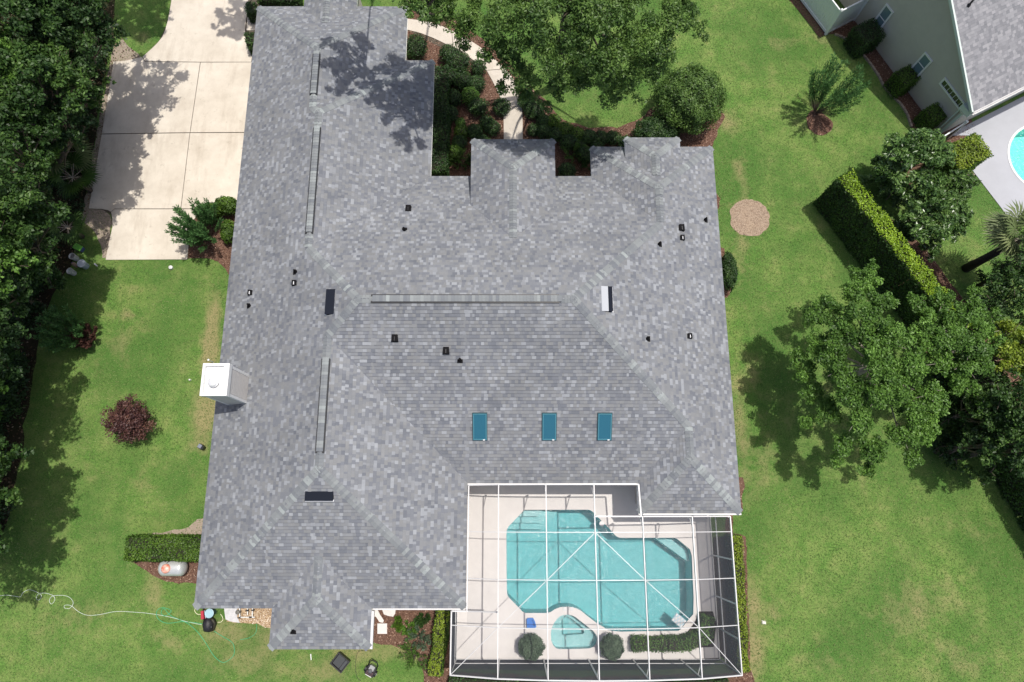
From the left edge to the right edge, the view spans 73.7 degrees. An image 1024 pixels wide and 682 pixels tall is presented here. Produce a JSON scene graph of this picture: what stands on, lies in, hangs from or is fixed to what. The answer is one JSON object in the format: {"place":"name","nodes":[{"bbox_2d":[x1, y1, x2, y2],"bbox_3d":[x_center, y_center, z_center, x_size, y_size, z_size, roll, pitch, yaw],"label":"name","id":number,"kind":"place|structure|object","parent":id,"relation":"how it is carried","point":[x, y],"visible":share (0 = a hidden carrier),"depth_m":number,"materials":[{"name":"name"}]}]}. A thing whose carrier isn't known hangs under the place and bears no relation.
{"place":"outdoors","nodes":[
{"label":"outdoors","id":0,"kind":"place"},
{"bbox_2d":[0,0,135,536],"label":"forest floor","id":1,"kind":"structure","parent":0,"point":[11,439],"depth_m":33.27,"materials":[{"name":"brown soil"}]},
{"bbox_2d":[0,481,23,553],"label":"woodland tree","id":2,"kind":"object","parent":1,"relation":"on","point":[13,494],"visible":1,"depth_m":25.41,"materials":[{"name":"green plant"}]},
{"bbox_2d":[0,307,31,396],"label":"woodland tree","id":3,"kind":"object","parent":1,"relation":"on","point":[17,329],"visible":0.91,"depth_m":26.38,"materials":[{"name":"green plant"}]},
{"bbox_2d":[0,435,33,480],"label":"woodland tree","id":4,"kind":"object","parent":1,"relation":"on","point":[15,451],"visible":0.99,"depth_m":26.26,"materials":[{"name":"green plant"}]},
{"bbox_2d":[0,220,40,322],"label":"woodland tree","id":5,"kind":"object","parent":1,"relation":"on","point":[7,258],"visible":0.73,"depth_m":25.86,"materials":[{"name":"green plant"}]},
{"bbox_2d":[0,150,48,295],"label":"woodland tree","id":6,"kind":"object","parent":1,"relation":"on","point":[6,163],"visible":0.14,"depth_m":25.02,"materials":[{"name":"green plant"}]},
{"bbox_2d":[0,246,52,330],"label":"woodland tree","id":7,"kind":"object","parent":1,"relation":"on","point":[25,306],"visible":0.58,"depth_m":27.47,"materials":[{"name":"green plant"}]},
{"bbox_2d":[0,97,61,218],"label":"woodland tree","id":8,"kind":"object","parent":1,"relation":"on","point":[30,160],"visible":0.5,"depth_m":27.40,"materials":[{"name":"green plant"}]},
{"bbox_2d":[0,24,64,174],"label":"woodland tree","id":9,"kind":"object","parent":1,"relation":"on","point":[4,39],"visible":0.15,"depth_m":27.67,"materials":[{"name":"green plant"}]},
{"bbox_2d":[0,169,67,292],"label":"woodland tree","id":10,"kind":"object","parent":1,"relation":"on","point":[24,191],"visible":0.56,"depth_m":26.13,"materials":[{"name":"green plant"}]},
{"bbox_2d":[0,194,70,275],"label":"woodland tree","id":11,"kind":"object","parent":1,"relation":"on","point":[38,221],"visible":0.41,"depth_m":27.81,"materials":[{"name":"green plant"}]},
{"bbox_2d":[0,38,92,173],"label":"woodland tree","id":12,"kind":"object","parent":1,"relation":"on","point":[41,63],"visible":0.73,"depth_m":27.02,"materials":[{"name":"green plant"}]},
{"bbox_2d":[0,0,101,125],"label":"woodland tree","id":13,"kind":"object","parent":1,"relation":"on","point":[49,26],"visible":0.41,"depth_m":27.13,"materials":[{"name":"green plant"}]},
{"bbox_2d":[4,0,106,117],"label":"woodland tree","id":14,"kind":"object","parent":1,"relation":"on","point":[83,44],"visible":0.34,"depth_m":28.37,"materials":[{"name":"green plant"}]},
{"bbox_2d":[0,0,112,528],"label":"undergrowth","id":15,"kind":"object","parent":1,"relation":"on","point":[11,398],"visible":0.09,"depth_m":32.17,"materials":[{"name":"green plant"}]},
{"bbox_2d":[36,97,99,186],"bbox_3d":[-20.961,-8.925,31.798,5.526,6.850,2.653,0,76,0],"label":"woodland tree","id":16,"kind":"object","parent":1,"relation":"on","point":[74,119],"visible":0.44,"depth_m":29.47,"materials":[{"name":"green plant"}]},
{"bbox_2d":[28,53,116,152],"bbox_3d":[-20.649,-10.728,31.941,6.118,7.465,2.757,0,76,0],"label":"woodland tree","id":17,"kind":"object","parent":1,"relation":"on","point":[91,103],"visible":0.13,"depth_m":29.59,"materials":[{"name":"green plant"}]},
{"bbox_2d":[45,6,130,92],"bbox_3d":[-20.454,-12.926,32.490,6.728,7.458,3.032,0,76,0],"label":"woodland tree","id":18,"kind":"object","parent":1,"relation":"on","point":[106,37],"visible":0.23,"depth_m":29.74,"materials":[{"name":"green plant"}]},
{"bbox_2d":[89,0,258,259],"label":"driveway","id":19,"kind":"structure","parent":0,"point":[172,135],"depth_m":35.70,"materials":[{"name":"concrete"}]},
{"bbox_2d":[0,0,1023,681],"bbox_3d":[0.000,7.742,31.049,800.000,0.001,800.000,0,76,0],"label":"lawn","id":20,"kind":"structure","parent":0,"point":[918,668],"depth_m":31.47,"materials":[{"name":"green plant"}]},
{"bbox_2d":[31,303,84,352],"bbox_3d":[-20.938,-0.530,31.788,2.290,2.394,2.389,0,76,0],"label":"crepe myrtle","id":21,"kind":"object","parent":20,"relation":"on","point":[55,337],"visible":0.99,"depth_m":31.57,"materials":[{"name":"green plant"}]},
{"bbox_2d":[49,211,85,246],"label":"fan palm","id":22,"kind":"object","parent":20,"relation":"on","point":[73,233],"visible":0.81,"depth_m":32.96,"materials":[{"name":"green plant"}]},
{"bbox_2d":[38,125,96,174],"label":"fan palm","id":23,"kind":"object","parent":20,"relation":"on","point":[85,155],"visible":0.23,"depth_m":33.44,"materials":[{"name":"green plant"}]},
{"bbox_2d":[46,151,102,200],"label":"fan palm","id":24,"kind":"object","parent":20,"relation":"on","point":[88,175],"visible":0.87,"depth_m":33.23,"materials":[{"name":"green plant"}]},
{"bbox_2d":[70,322,97,348],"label":"crepe myrtle","id":25,"kind":"object","parent":20,"relation":"on","point":[86,341],"visible":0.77,"depth_m":32.26,"materials":[{"name":"brown plant"}]},
{"bbox_2d":[84,209,111,257],"bbox_3d":[-20.579,-5.571,34.358,1.265,0.001,2.905,-31,78,-7],"label":"dirt patch","id":26,"kind":"object","parent":20,"relation":"on","point":[99,224],"visible":1,"depth_m":34.43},
{"bbox_2d":[81,39,139,222],"bbox_3d":[-20.973,-11.052,35.725,1.663,0.001,11.011,2,76,1],"label":"dirt strip","id":27,"kind":"object","parent":20,"relation":"on","point":[119,50],"visible":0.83,"depth_m":36.22,"materials":[{"name":"brown soil"}]},
{"bbox_2d":[99,393,155,444],"bbox_3d":[-17.343,3.564,31.099,2.310,1.951,2.388,-26,77,-6],"label":"purple bush","id":28,"kind":"object","parent":20,"relation":"on","point":[126,418],"visible":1,"depth_m":30.58,"materials":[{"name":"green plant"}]},
{"bbox_2d":[122,532,201,562],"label":"hedge","id":29,"kind":"object","parent":20,"relation":"on","point":[156,548],"visible":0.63,"depth_m":29.57,"materials":[{"name":"green plant"}]},
{"bbox_2d":[133,560,198,583],"bbox_3d":[-15.122,10.171,30.431,3.727,0.001,1.291,0,76,0],"label":"mulch bed","id":30,"kind":"object","parent":20,"relation":"on","point":[174,579],"visible":0.28,"depth_m":30.40,"materials":[{"name":"brown wood"}]},
{"bbox_2d":[158,560,187,575],"bbox_3d":[-14.906,9.886,30.035,1.200,0.930,0.872,0,76,0],"label":"propane tank","id":31,"kind":"object","parent":30,"relation":"on","point":[171,568],"visible":0.86,"depth_m":29.73,"materials":[{"name":"silver metal"}]},
{"bbox_2d":[152,519,202,534],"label":"bare dirt","id":32,"kind":"structure","parent":20,"relation":"on","point":[197,523],"depth_m":30.84,"materials":[{"name":"beige soil"}]},
{"bbox_2d":[188,213,234,273],"bbox_3d":[-14.775,-4.979,34.209,3.234,0.001,4.484,0,76,0],"label":"mulch bed","id":33,"kind":"object","parent":20,"relation":"on","point":[220,253],"visible":0.26,"depth_m":34.09,"materials":[{"name":"brown wood"}]},
{"bbox_2d":[164,197,222,252],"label":"sago palm","id":34,"kind":"object","parent":33,"relation":"on","point":[198,229],"visible":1,"depth_m":32.47,"materials":[{"name":"green plant"}]},
{"bbox_2d":[214,196,236,215],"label":"round shrub","id":35,"kind":"object","parent":33,"relation":"on","point":[226,205],"visible":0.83,"depth_m":33.54,"materials":[{"name":"green plant"}]},
{"bbox_2d":[220,219,233,243],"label":"round shrub","id":36,"kind":"object","parent":33,"relation":"on","point":[226,230],"visible":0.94,"depth_m":33.50,"materials":[{"name":"green plant"}]},
{"bbox_2d":[227,608,271,627],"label":"pea gravel","id":37,"kind":"structure","parent":20,"relation":"on","point":[259,615],"depth_m":29.93,"materials":[{"name":"beige gravel"}]},
{"bbox_2d":[256,0,303,5],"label":"hedge","id":38,"kind":"object","parent":20,"relation":"on","point":[280,2],"visible":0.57,"depth_m":36.82,"materials":[{"name":"green plant"}]},
{"bbox_2d":[373,610,450,681],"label":"mulch bed","id":39,"kind":"object","parent":20,"relation":"on","point":[395,637],"visible":0.29,"depth_m":29.76,"materials":[{"name":"brown wood"}]},
{"bbox_2d":[397,638,428,672],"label":"garden plant","id":40,"kind":"object","parent":39,"relation":"on","point":[410,658],"visible":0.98,"depth_m":29.15,"materials":[{"name":"green plant"}]},
{"bbox_2d":[405,625,430,650],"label":"garden plant","id":41,"kind":"object","parent":39,"relation":"on","point":[421,637],"visible":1,"depth_m":29.37,"materials":[{"name":"green plant"}]},
{"bbox_2d":[427,610,450,677],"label":"hedge","id":42,"kind":"object","parent":39,"relation":"on","point":[440,642],"visible":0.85,"depth_m":28.82,"materials":[{"name":"green plant"}]},
{"bbox_2d":[392,0,449,24],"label":"street tree","id":43,"kind":"object","parent":20,"relation":"on","point":[420,7],"visible":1,"depth_m":24.50,"materials":[{"name":"green plant"}]},
{"bbox_2d":[407,19,522,138],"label":"front walkway","id":44,"kind":"structure","parent":20,"relation":"on","point":[513,120],"depth_m":36.57,"materials":[{"name":"concrete"}]},
{"bbox_2d":[192,0,742,651],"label":"house","id":45,"kind":"structure","parent":20,"relation":"on","point":[412,346],"depth_m":28.05,"materials":[{"name":"grey"}]},
{"bbox_2d":[412,0,709,113],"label":"oak tree","id":46,"kind":"object","parent":20,"relation":"on","point":[609,56],"visible":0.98,"depth_m":26.00,"materials":[{"name":"green plant"}]},
{"bbox_2d":[407,10,724,175],"bbox_3d":[2.366,-12.702,36.134,17.695,0.001,11.332,0,76,0],"label":"front mulch bed","id":47,"kind":"object","parent":20,"relation":"on","point":[582,171],"visible":0.16,"depth_m":35.77,"materials":[{"name":"brown wood"}]},
{"bbox_2d":[406,32,427,59],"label":"round shrub","id":48,"kind":"object","parent":47,"relation":"on","point":[416,46],"visible":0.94,"depth_m":35.97,"materials":[{"name":"green plant"}]},
{"bbox_2d":[431,64,451,175],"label":"hedge","id":49,"kind":"object","parent":47,"relation":"on","point":[441,138],"visible":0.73,"depth_m":34.53,"materials":[{"name":"green plant"}]},
{"bbox_2d":[467,97,489,116],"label":"round shrub","id":50,"kind":"object","parent":47,"relation":"on","point":[477,106],"visible":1,"depth_m":35.29,"materials":[{"name":"green plant"}]},
{"bbox_2d":[491,97,511,116],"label":"round shrub","id":51,"kind":"object","parent":47,"relation":"on","point":[502,107],"visible":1,"depth_m":35.40,"materials":[{"name":"green plant"}]},
{"bbox_2d":[523,97,546,119],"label":"round shrub","id":52,"kind":"object","parent":47,"relation":"on","point":[534,109],"visible":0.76,"depth_m":35.25,"materials":[{"name":"green plant"}]},
{"bbox_2d":[631,115,681,136],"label":"round shrub","id":53,"kind":"object","parent":47,"relation":"on","point":[651,126],"visible":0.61,"depth_m":34.27,"materials":[{"name":"green plant"}]},
{"bbox_2d":[650,61,727,134],"bbox_3d":[8.886,-12.144,34.252,3.867,2.926,3.736,0,76,0],"label":"round shrub","id":54,"kind":"object","parent":47,"relation":"on","point":[690,99],"visible":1,"depth_m":33.49,"materials":[{"name":"green plant"}]},
{"bbox_2d":[134,14,1021,681],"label":"bark chips","id":55,"kind":"object","parent":20,"relation":"on","point":[576,172],"visible":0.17,"depth_m":35.46,"materials":[{"name":"brown wood"}]},
{"bbox_2d":[446,50,470,72],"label":"round shrub","id":56,"kind":"object","parent":55,"relation":"on","point":[459,61],"visible":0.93,"depth_m":35.61,"materials":[{"name":"green plant"}]},
{"bbox_2d":[457,485,718,658],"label":"pool deck","id":57,"kind":"structure","parent":20,"relation":"on","point":[515,501],"depth_m":30.48,"materials":[{"name":"beige concrete"}]},
{"bbox_2d":[517,633,545,660],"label":"round shrub","id":58,"kind":"object","parent":57,"relation":"on","point":[532,646],"visible":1,"depth_m":28.62,"materials":[{"name":"green plant"}]},
{"bbox_2d":[551,607,596,648],"bbox_3d":[2.697,12.662,30.309,2.045,1.115,1.734,0,76,0],"label":"hot tub","id":59,"kind":"object","parent":57,"relation":"on","point":[571,639],"visible":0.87,"depth_m":30.17,"materials":[{"name":"liquid"}]},
{"bbox_2d":[450,484,742,681],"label":"screen enclosure","id":60,"kind":"object","parent":57,"relation":"on","point":[728,663],"visible":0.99,"depth_m":27.56,"materials":[{"name":"white metal"}]},
{"bbox_2d":[506,510,693,631],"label":"swimming pool","id":61,"kind":"structure","parent":57,"relation":"in","point":[621,604],"depth_m":31.60,"materials":[{"name":"liquid"}]},
{"bbox_2d":[599,632,624,660],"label":"round shrub","id":62,"kind":"object","parent":57,"relation":"on","point":[611,646],"visible":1,"depth_m":28.60,"materials":[{"name":"green plant"}]},
{"bbox_2d":[631,611,715,647],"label":"planter soil","id":63,"kind":"structure","parent":57,"relation":"on","point":[711,613],"depth_m":29.79,"materials":[{"name":"black soil"}]},
{"bbox_2d":[629,612,714,653],"bbox_3d":[6.979,12.789,29.281,3.892,1.025,1.353,-16,77,-4],"label":"hedge","id":64,"kind":"object","parent":63,"relation":"on","point":[661,643],"visible":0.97,"depth_m":29.05,"materials":[{"name":"green plant"}]},
{"bbox_2d":[447,671,742,681],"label":"mulch bed","id":65,"kind":"object","parent":20,"relation":"on","point":[734,679],"visible":0.04,"depth_m":29.34,"materials":[{"name":"brown wood"}]},
{"bbox_2d":[448,676,728,681],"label":"hedge","id":66,"kind":"object","parent":65,"relation":"on","point":[458,679],"visible":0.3,"depth_m":28.83,"materials":[{"name":"green plant"}]},
{"bbox_2d":[721,248,730,297],"bbox_3d":[10.406,-3.446,33.827,0.959,0.001,2.782,0,76,0],"label":"shrub bed","id":67,"kind":"object","parent":20,"relation":"on","point":[726,293],"visible":0.1,"depth_m":33.57,"materials":[{"name":"brown soil"}]},
{"bbox_2d":[721,251,737,292],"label":"round shrub","id":68,"kind":"object","parent":67,"relation":"on","point":[729,269],"visible":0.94,"depth_m":32.87,"materials":[{"name":"green plant"}]},
{"bbox_2d":[731,477,754,681],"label":"pool side bed","id":69,"kind":"object","parent":20,"relation":"on","point":[741,487],"visible":0.24,"depth_m":30.32,"materials":[{"name":"brown soil"}]},
{"bbox_2d":[732,533,750,673],"bbox_3d":[9.797,11.271,29.573,0.711,1.182,5.695,1,76,0],"label":"hedge","id":70,"kind":"object","parent":69,"relation":"on","point":[738,544],"visible":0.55,"depth_m":29.25,"materials":[{"name":"green plant"}]},
{"bbox_2d":[730,199,769,235],"bbox_3d":[12.032,-6.247,34.525,2.039,0.001,2.011,0,76,0],"label":"wood chip circle","id":71,"kind":"object","parent":20,"relation":"on","point":[747,218],"visible":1,"depth_m":34.51,"materials":[{"name":"brown wood"}]},
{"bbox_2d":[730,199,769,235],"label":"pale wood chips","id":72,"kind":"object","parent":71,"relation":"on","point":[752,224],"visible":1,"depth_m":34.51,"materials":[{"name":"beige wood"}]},
{"bbox_2d":[789,0,828,36],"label":"mulch bed","id":73,"kind":"object","parent":20,"relation":"on","point":[803,12],"visible":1,"depth_m":37.40,"materials":[{"name":"brown wood"}]},
{"bbox_2d":[806,110,832,135],"bbox_3d":[16.067,-11.435,35.818,1.271,0.001,1.499,-40,79,-9],"label":"myrtle mulch ring","id":74,"kind":"object","parent":20,"relation":"on","point":[820,118],"visible":0.92,"depth_m":35.81,"materials":[{"name":"brown wood"}]},
{"bbox_2d":[808,51,870,115],"bbox_3d":[16.078,-12.447,34.074,2.786,3.723,2.898,-33,78,-8],"label":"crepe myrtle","id":75,"kind":"object","parent":74,"relation":"on","point":[827,83],"visible":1,"depth_m":33.70,"materials":[{"name":"green plant"}]},
{"bbox_2d":[801,0,839,31],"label":"vinyl fence","id":76,"kind":"object","parent":20,"relation":"on","point":[823,13],"visible":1,"depth_m":36.61,"materials":[{"name":"white plastic"}]},
{"bbox_2d":[824,0,868,35],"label":"vinyl fence","id":77,"kind":"object","parent":20,"relation":"on","point":[850,13],"visible":1,"depth_m":36.28,"materials":[{"name":"white plastic"}]},
{"bbox_2d":[787,258,950,478],"bbox_3d":[14.582,1.208,29.286,6.048,6.702,9.274,0,76,0],"label":"oak tree","id":78,"kind":"object","parent":20,"relation":"on","point":[878,345],"visible":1,"depth_m":27.24,"materials":[{"name":"green plant"}]},
{"bbox_2d":[830,21,971,142],"bbox_3d":[21.102,-14.386,36.554,4.008,0.001,9.837,-34,78,-8],"label":"neighbour mulch bed","id":79,"kind":"object","parent":20,"relation":"on","point":[887,74],"visible":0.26,"depth_m":36.49,"materials":[{"name":"brown wood"}]},
{"bbox_2d":[843,17,885,59],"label":"hedge","id":80,"kind":"object","parent":79,"relation":"on","point":[866,37],"visible":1,"depth_m":35.84,"materials":[{"name":"green plant"}]},
{"bbox_2d":[883,64,920,99],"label":"hedge","id":81,"kind":"object","parent":79,"relation":"on","point":[901,81],"visible":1,"depth_m":35.29,"materials":[{"name":"green plant"}]},
{"bbox_2d":[913,102,947,129],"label":"hedge","id":82,"kind":"object","parent":79,"relation":"on","point":[933,115],"visible":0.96,"depth_m":34.83,"materials":[{"name":"green plant"}]},
{"bbox_2d":[858,127,955,207],"bbox_3d":[18.864,-8.150,32.825,3.390,4.359,3.723,20,77,5],"label":"laurel tree","id":83,"kind":"object","parent":20,"relation":"on","point":[925,146],"visible":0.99,"depth_m":31.39,"materials":[{"name":"green plant"}]},
{"bbox_2d":[839,0,1023,133],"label":"neighbour house","id":84,"kind":"structure","parent":20,"relation":"on","point":[965,58],"depth_m":32.95,"materials":[{"name":"paint"}]},
{"bbox_2d":[911,51,932,76],"bbox_3d":[20.795,-14.025,34.689,0.060,1.343,0.631,-27,78,-6],"label":"window","id":85,"kind":"structure","parent":84,"relation":"in","point":[924,61],"depth_m":34.59,"materials":[{"name":"glass"}]},
{"bbox_2d":[939,77,964,114],"bbox_3d":[21.878,-12.103,33.769,0.060,0.492,2.040,-27,78,-6],"label":"window","id":86,"kind":"structure","parent":84,"relation":"in","point":[946,86],"depth_m":33.81,"materials":[{"name":"white paint"}]},
{"bbox_2d":[906,163,973,183],"bbox_3d":[21.510,-8.875,35.180,4.396,0.001,1.415,-9,76,-2],"label":"yellow hedge bed","id":87,"kind":"object","parent":20,"relation":"on","point":[916,167],"visible":0.03,"depth_m":35.18,"materials":[{"name":"green soil"}]},
{"bbox_2d":[922,132,993,184],"bbox_3d":[22.247,-9.023,34.124,2.158,2.192,1.649,-27,78,-6],"label":"hedge","id":88,"kind":"object","parent":87,"relation":"on","point":[973,152],"visible":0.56,"depth_m":33.31,"materials":[{"name":"green plant"}]},
{"bbox_2d":[872,218,1021,385],"bbox_3d":[22.353,1.769,32.526,3.556,0.001,20.430,-26,77,-6],"label":"hedge mulch strip","id":89,"kind":"object","parent":20,"relation":"on","point":[947,286],"visible":0.09,"depth_m":33.79,"materials":[{"name":"brown soil"}]},
{"bbox_2d":[812,168,971,344],"bbox_3d":[17.879,-3.888,32.435,1.107,2.999,9.009,-30,78,-7],"label":"hedge","id":90,"kind":"object","parent":89,"relation":"on","point":[847,208],"visible":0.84,"depth_m":32.05,"materials":[{"name":"green plant"}]},
{"bbox_2d":[892,186,974,262],"bbox_3d":[19.553,-5.702,32.342,3.488,4.108,3.317,0,76,0],"label":"laurel tree","id":91,"kind":"object","parent":89,"relation":"on","point":[951,214],"visible":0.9,"depth_m":30.99,"materials":[{"name":"green plant"}]},
{"bbox_2d":[963,257,1023,342],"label":"garden tree","id":92,"kind":"object","parent":89,"relation":"on","point":[1000,302],"visible":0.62,"depth_m":29.10,"materials":[{"name":"green plant"}]},
{"bbox_2d":[990,318,1023,377],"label":"garden tree","id":93,"kind":"object","parent":89,"relation":"on","point":[1012,348],"visible":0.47,"depth_m":27.79,"materials":[{"name":"plant"}]},
{"bbox_2d":[925,167,981,208],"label":"laurel tree","id":94,"kind":"object","parent":20,"relation":"on","point":[963,181],"visible":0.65,"depth_m":31.88,"materials":[{"name":"green plant"}]},
{"bbox_2d":[906,282,1008,413],"bbox_3d":[18.285,0.549,29.697,4.297,6.222,5.645,0,76,0],"label":"oak tree","id":95,"kind":"object","parent":20,"relation":"on","point":[959,340],"visible":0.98,"depth_m":27.54,"materials":[{"name":"green plant"}]},
{"bbox_2d":[931,422,1008,462],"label":"garden tree","id":96,"kind":"object","parent":20,"relation":"on","point":[945,453],"visible":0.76,"depth_m":28.65,"materials":[{"name":"green plant"}]},
{"bbox_2d":[936,383,1012,439],"bbox_3d":[19.871,3.154,29.718,2.002,4.909,2.228,0,76,0],"label":"garden tree","id":97,"kind":"object","parent":20,"relation":"on","point":[991,422],"visible":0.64,"depth_m":28.28,"materials":[{"name":"green plant"}]},
{"bbox_2d":[930,352,1023,530],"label":"hedge","id":98,"kind":"object","parent":20,"relation":"on","point":[1010,485],"visible":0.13,"depth_m":30.50,"materials":[{"name":"green plant"}]},
{"bbox_2d":[943,424,1023,485],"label":"garden tree","id":99,"kind":"object","parent":20,"relation":"on","point":[986,473],"visible":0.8,"depth_m":27.72,"materials":[{"name":"green plant"}]},
{"bbox_2d":[943,363,1023,443],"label":"garden tree","id":100,"kind":"object","parent":20,"relation":"on","point":[1014,417],"visible":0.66,"depth_m":27.47,"materials":[{"name":"green plant"}]},
{"bbox_2d":[961,199,1023,272],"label":"fan palm","id":101,"kind":"object","parent":20,"relation":"on","point":[1002,233],"visible":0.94,"depth_m":29.96,"materials":[{"name":"green plant"}]},
{"bbox_2d":[975,224,1023,294],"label":"garden tree","id":102,"kind":"object","parent":20,"relation":"on","point":[983,280],"visible":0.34,"depth_m":31.85,"materials":[{"name":"green plant"}]},
{"bbox_2d":[952,96,1023,220],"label":"patio","id":103,"kind":"structure","parent":0,"point":[1001,181],"depth_m":35.41,"materials":[{"name":"grey concrete"}]},
{"bbox_2d":[1007,126,1023,182],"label":"neighbour pool","id":104,"kind":"structure","parent":103,"relation":"in","point":[1015,153],"depth_m":36.30,"materials":[{"name":"liquid"}]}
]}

